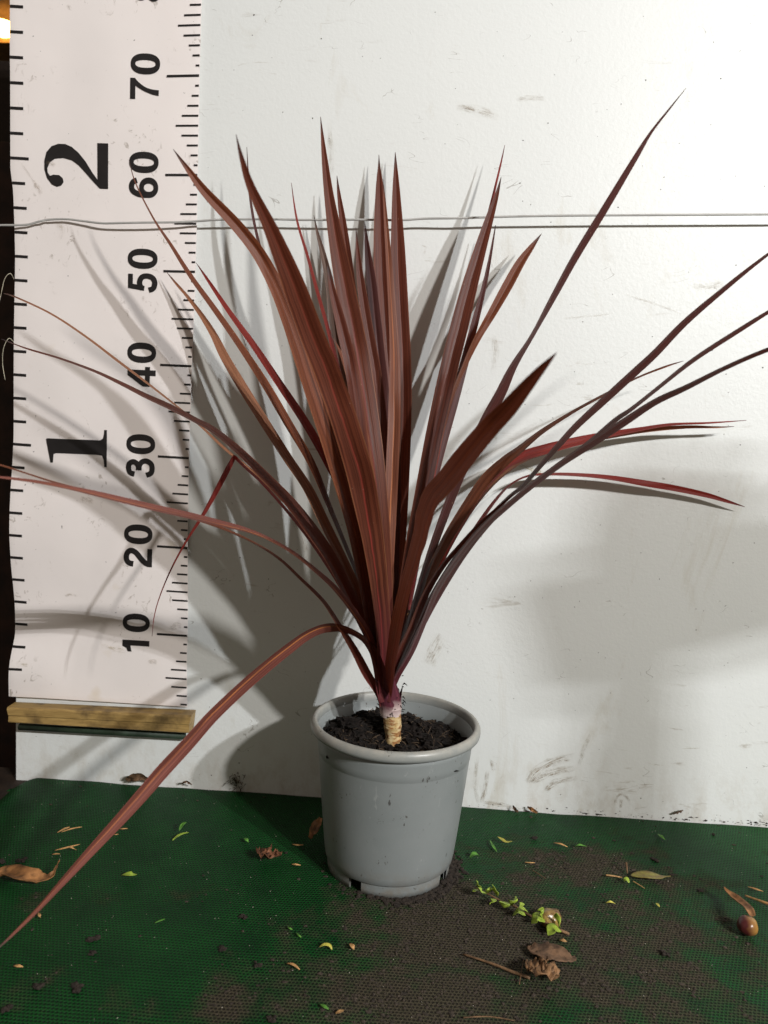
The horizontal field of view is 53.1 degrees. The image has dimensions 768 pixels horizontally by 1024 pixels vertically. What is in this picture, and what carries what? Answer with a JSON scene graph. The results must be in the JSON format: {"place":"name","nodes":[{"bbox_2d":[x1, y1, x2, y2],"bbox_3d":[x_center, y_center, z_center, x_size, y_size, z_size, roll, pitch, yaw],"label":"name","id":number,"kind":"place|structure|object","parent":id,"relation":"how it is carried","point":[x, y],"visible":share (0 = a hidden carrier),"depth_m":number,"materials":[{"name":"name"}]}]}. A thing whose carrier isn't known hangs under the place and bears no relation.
{"place":"outdoors","nodes":[
{"label":"outdoors","id":0,"kind":"place"},
{"bbox_2d":[0,61,9,141],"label":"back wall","id":1,"kind":"structure","parent":0,"point":[4,101],"depth_m":1.99,"materials":[{"name":"black"}]},
{"bbox_2d":[0,0,9,60],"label":"timber rail","id":2,"kind":"object","parent":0,"point":[4,42],"visible":0.04,"depth_m":0.99,"materials":[{"name":"brown wood"}]},
{"bbox_2d":[0,18,9,37],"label":"lamp","id":3,"kind":"object","parent":2,"relation":"attached to","point":[4,28],"visible":0.63,"depth_m":0.97,"materials":[{"name":"white"}]},
{"bbox_2d":[211,14,767,825],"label":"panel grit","id":4,"kind":"object","parent":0,"point":[543,648],"visible":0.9,"depth_m":0.86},
{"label":"ground","id":5,"kind":"structure","parent":0,"visible":0},
{"bbox_2d":[0,142,15,767],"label":"timber post","id":6,"kind":"object","parent":5,"relation":"on","point":[7,602],"visible":0.1,"depth_m":0.93,"materials":[{"name":"black wood"}]},
{"bbox_2d":[0,767,25,798],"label":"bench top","id":7,"kind":"object","parent":5,"relation":"on","point":[8,780],"depth_m":0.89,"materials":[{"name":"brown wood"}]},
{"bbox_2d":[0,778,767,1023],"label":"mat","id":8,"kind":"object","parent":7,"relation":"on","point":[172,981],"visible":0.86,"depth_m":0.66,"materials":[{"name":"green fabric"}]},
{"bbox_2d":[0,1004,13,1013],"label":"soil clod","id":9,"kind":"object","parent":8,"relation":"on","point":[6,1009],"visible":1,"depth_m":0.54,"materials":[{"name":"brown soil"}]},
{"bbox_2d":[16,856,27,862],"bbox_3d":[-0.342,0.328,0.725,0.010,0.004,0.009,3,6,2],"label":"soil clod","id":10,"kind":"object","parent":8,"relation":"on","point":[21,860],"visible":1,"depth_m":0.72,"materials":[{"name":"brown soil"}]},
{"bbox_2d":[0,860,59,883],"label":"dry leaf","id":11,"kind":"object","parent":8,"relation":"on","point":[20,872],"visible":1,"depth_m":0.69,"materials":[{"name":"brown plant"}]},
{"bbox_2d":[32,982,44,989],"bbox_3d":[-0.255,0.349,0.565,0.009,0.004,0.007,3,6,2],"label":"soil clod","id":12,"kind":"object","parent":8,"relation":"on","point":[36,986],"visible":1,"depth_m":0.56,"materials":[{"name":"brown soil"}]},
{"bbox_2d":[55,844,79,850],"bbox_3d":[-0.306,0.325,0.744,0.023,0.003,0.005,0,7,-29],"label":"leaf fragment","id":13,"kind":"object","parent":8,"relation":"on","point":[67,847],"visible":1,"depth_m":0.74,"materials":[{"name":"plant"}]},
{"bbox_2d":[71,981,83,993],"bbox_3d":[-0.227,0.350,0.566,0.010,0.004,0.011,3,6,2],"label":"soil clod","id":14,"kind":"object","parent":8,"relation":"on","point":[76,986],"visible":1,"depth_m":0.57,"materials":[{"name":"brown soil"}]},
{"bbox_2d":[88,950,96,955],"bbox_3d":[-0.229,0.346,0.603,0.007,0.003,0.006,3,6,2],"label":"soil clod","id":15,"kind":"object","parent":8,"relation":"on","point":[92,952],"visible":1,"depth_m":0.60,"materials":[{"name":"brown soil"}]},
{"bbox_2d":[85,935,100,942],"bbox_3d":[-0.235,0.344,0.619,0.011,0.004,0.009,3,6,2],"label":"soil clod","id":16,"kind":"object","parent":8,"relation":"on","point":[92,939],"visible":1,"depth_m":0.62,"materials":[{"name":"brown soil"}]},
{"bbox_2d":[121,871,136,875],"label":"leaf","id":17,"kind":"object","parent":8,"relation":"on","point":[130,873],"visible":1,"depth_m":0.70,"materials":[{"name":"plant"}]},
{"bbox_2d":[125,773,147,781],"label":"dead leaf","id":18,"kind":"object","parent":8,"relation":"on","point":[133,777],"visible":0.85,"depth_m":0.88,"materials":[{"name":"brown plant"}]},
{"bbox_2d":[219,945,226,951],"bbox_3d":[-0.130,0.350,0.616,0.007,0.003,0.007,3,6,2],"label":"soil clod","id":19,"kind":"object","parent":8,"relation":"on","point":[222,948],"visible":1,"depth_m":0.61,"materials":[{"name":"brown soil"}]},
{"bbox_2d":[239,914,247,919],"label":"soil clod","id":20,"kind":"object","parent":8,"relation":"on","point":[244,916],"visible":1,"depth_m":0.66,"materials":[{"name":"brown soil"}]},
{"bbox_2d":[254,961,262,967],"bbox_3d":[-0.099,0.353,0.600,0.007,0.002,0.007,3,6,2],"label":"soil clod","id":21,"kind":"object","parent":8,"relation":"on","point":[258,965],"visible":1,"depth_m":0.60,"materials":[{"name":"brown soil"}]},
{"bbox_2d":[256,844,281,859],"bbox_3d":[-0.112,0.330,0.743,0.026,0.014,0.022,3,6,2],"label":"dry leaf","id":22,"kind":"object","parent":8,"relation":"on","point":[268,853],"visible":1,"depth_m":0.74,"materials":[{"name":"brown plant"}]},
{"bbox_2d":[266,1015,276,1023],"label":"soil clod","id":23,"kind":"object","parent":8,"relation":"on","point":[271,1019],"visible":1,"depth_m":0.54,"materials":[{"name":"brown soil"}]},
{"bbox_2d":[309,817,321,838],"bbox_3d":[-0.069,0.322,0.781,0.010,0.015,0.023,5,6,20],"label":"dry leaf","id":24,"kind":"object","parent":8,"relation":"on","point":[315,827],"visible":1,"depth_m":0.78,"materials":[{"name":"brown plant"}]},
{"bbox_2d":[319,943,331,949],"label":"leaf","id":25,"kind":"object","parent":8,"relation":"on","point":[327,944],"visible":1,"depth_m":0.62,"materials":[{"name":"yellow plant"}]},
{"bbox_2d":[0,88,767,946],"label":"potted plant","id":26,"kind":"object","parent":8,"relation":"on","point":[394,762],"visible":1,"depth_m":0.69,"materials":[{"name":"red plant"}]},
{"bbox_2d":[5,784,767,1023],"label":"soil litter","id":27,"kind":"object","parent":8,"relation":"on","point":[468,962],"visible":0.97,"depth_m":0.63,"materials":[{"name":"brown soil"}]},
{"bbox_2d":[321,850,468,912],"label":"spilled soil","id":28,"kind":"structure","parent":8,"relation":"on","point":[453,874],"depth_m":0.70,"materials":[{"name":"brown soil"}]},
{"bbox_2d":[463,1016,514,1020],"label":"twig","id":29,"kind":"object","parent":8,"relation":"on","point":[487,1016],"visible":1,"depth_m":0.56,"materials":[{"name":"brown wood"}]},
{"bbox_2d":[463,953,529,979],"bbox_3d":[0.089,0.360,0.610,0.055,0.003,0.003,6,7,26],"label":"twig","id":30,"kind":"object","parent":8,"relation":"on","point":[505,969],"visible":1,"depth_m":0.61,"materials":[{"name":"brown wood"}]},
{"bbox_2d":[473,880,568,935],"bbox_3d":[0.117,0.346,0.673,0.091,0.022,0.017,7,7,34],"label":"sprig","id":31,"kind":"object","parent":8,"relation":"on","point":[551,928],"visible":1,"depth_m":0.67,"materials":[{"name":"green plant"}]},
{"bbox_2d":[527,806,537,812],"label":"dead leaf","id":32,"kind":"object","parent":8,"relation":"on","point":[531,809],"visible":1,"depth_m":0.86,"materials":[{"name":"brown plant"}]},
{"bbox_2d":[525,956,559,980],"bbox_3d":[0.123,0.356,0.597,0.027,0.018,0.025,5,6,17],"label":"dry leaf","id":33,"kind":"object","parent":8,"relation":"on","point":[542,967],"visible":1,"depth_m":0.60,"materials":[{"name":"brown plant"}]},
{"bbox_2d":[542,908,560,927],"bbox_3d":[0.145,0.353,0.668,0.019,0.016,0.018,3,6,2],"label":"nut","id":34,"kind":"object","parent":8,"relation":"on","point":[548,915],"visible":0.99,"depth_m":0.66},
{"bbox_2d":[527,941,576,962],"bbox_3d":[0.136,0.358,0.623,0.039,0.008,0.023,3,6,2],"label":"dry leaf","id":35,"kind":"object","parent":8,"relation":"on","point":[552,951],"visible":1,"depth_m":0.62,"materials":[{"name":"brown plant"}]},
{"bbox_2d":[631,870,670,878],"bbox_3d":[0.260,0.353,0.745,0.040,0.003,0.013,3,6,2],"label":"leaf","id":36,"kind":"object","parent":8,"relation":"on","point":[645,874],"visible":1,"depth_m":0.75,"materials":[{"name":"green plant"}]},
{"bbox_2d":[659,950,670,956],"bbox_3d":[0.233,0.366,0.637,0.008,0.003,0.008,3,6,2],"label":"soil clod","id":37,"kind":"object","parent":8,"relation":"on","point":[663,952],"visible":1,"depth_m":0.64,"materials":[{"name":"brown soil"}]},
{"bbox_2d":[724,887,757,935],"bbox_3d":[0.317,0.356,0.686,0.018,0.019,0.057,3,6,2],"label":"fruit","id":38,"kind":"object","parent":8,"relation":"on","point":[747,925],"visible":1,"depth_m":0.67,"materials":[{"name":"brown plant"}]},
{"bbox_2d":[745,895,767,904],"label":"twig","id":39,"kind":"object","parent":8,"relation":"on","point":[758,900],"visible":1,"depth_m":0.71,"materials":[{"name":"wood"}]},
{"bbox_2d":[16,0,767,827],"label":"wall panel","id":40,"kind":"structure","parent":7,"relation":"on","point":[610,660],"depth_m":0.82,"materials":[{"name":"white paint"}]},
{"bbox_2d":[7,0,201,738],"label":"height chart","id":41,"kind":"object","parent":40,"relation":"attached to","point":[103,93],"visible":1,"depth_m":0.84,"materials":[{"name":"plastic"}]},
{"bbox_2d":[2,338,13,377],"bbox_3d":[-0.408,-0.166,0.831,0.012,0.044,0.010,4,6,13],"label":"thread","id":42,"kind":"object","parent":41,"relation":"attached to","point":[2,354],"visible":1,"depth_m":0.83},
{"bbox_2d":[223,773,245,792],"bbox_3d":[-0.172,0.304,0.881,0.027,0.036,0.002,3,6,2],"label":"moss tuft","id":43,"kind":"object","parent":40,"relation":"attached to","point":[234,779],"visible":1,"depth_m":0.88,"materials":[{"name":"plant"}]},
{"bbox_2d":[0,213,767,225],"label":"wire","id":44,"kind":"object","parent":40,"relation":"attached to","point":[443,218],"visible":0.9,"depth_m":0.80,"materials":[{"name":"grey metal"}]}
]}

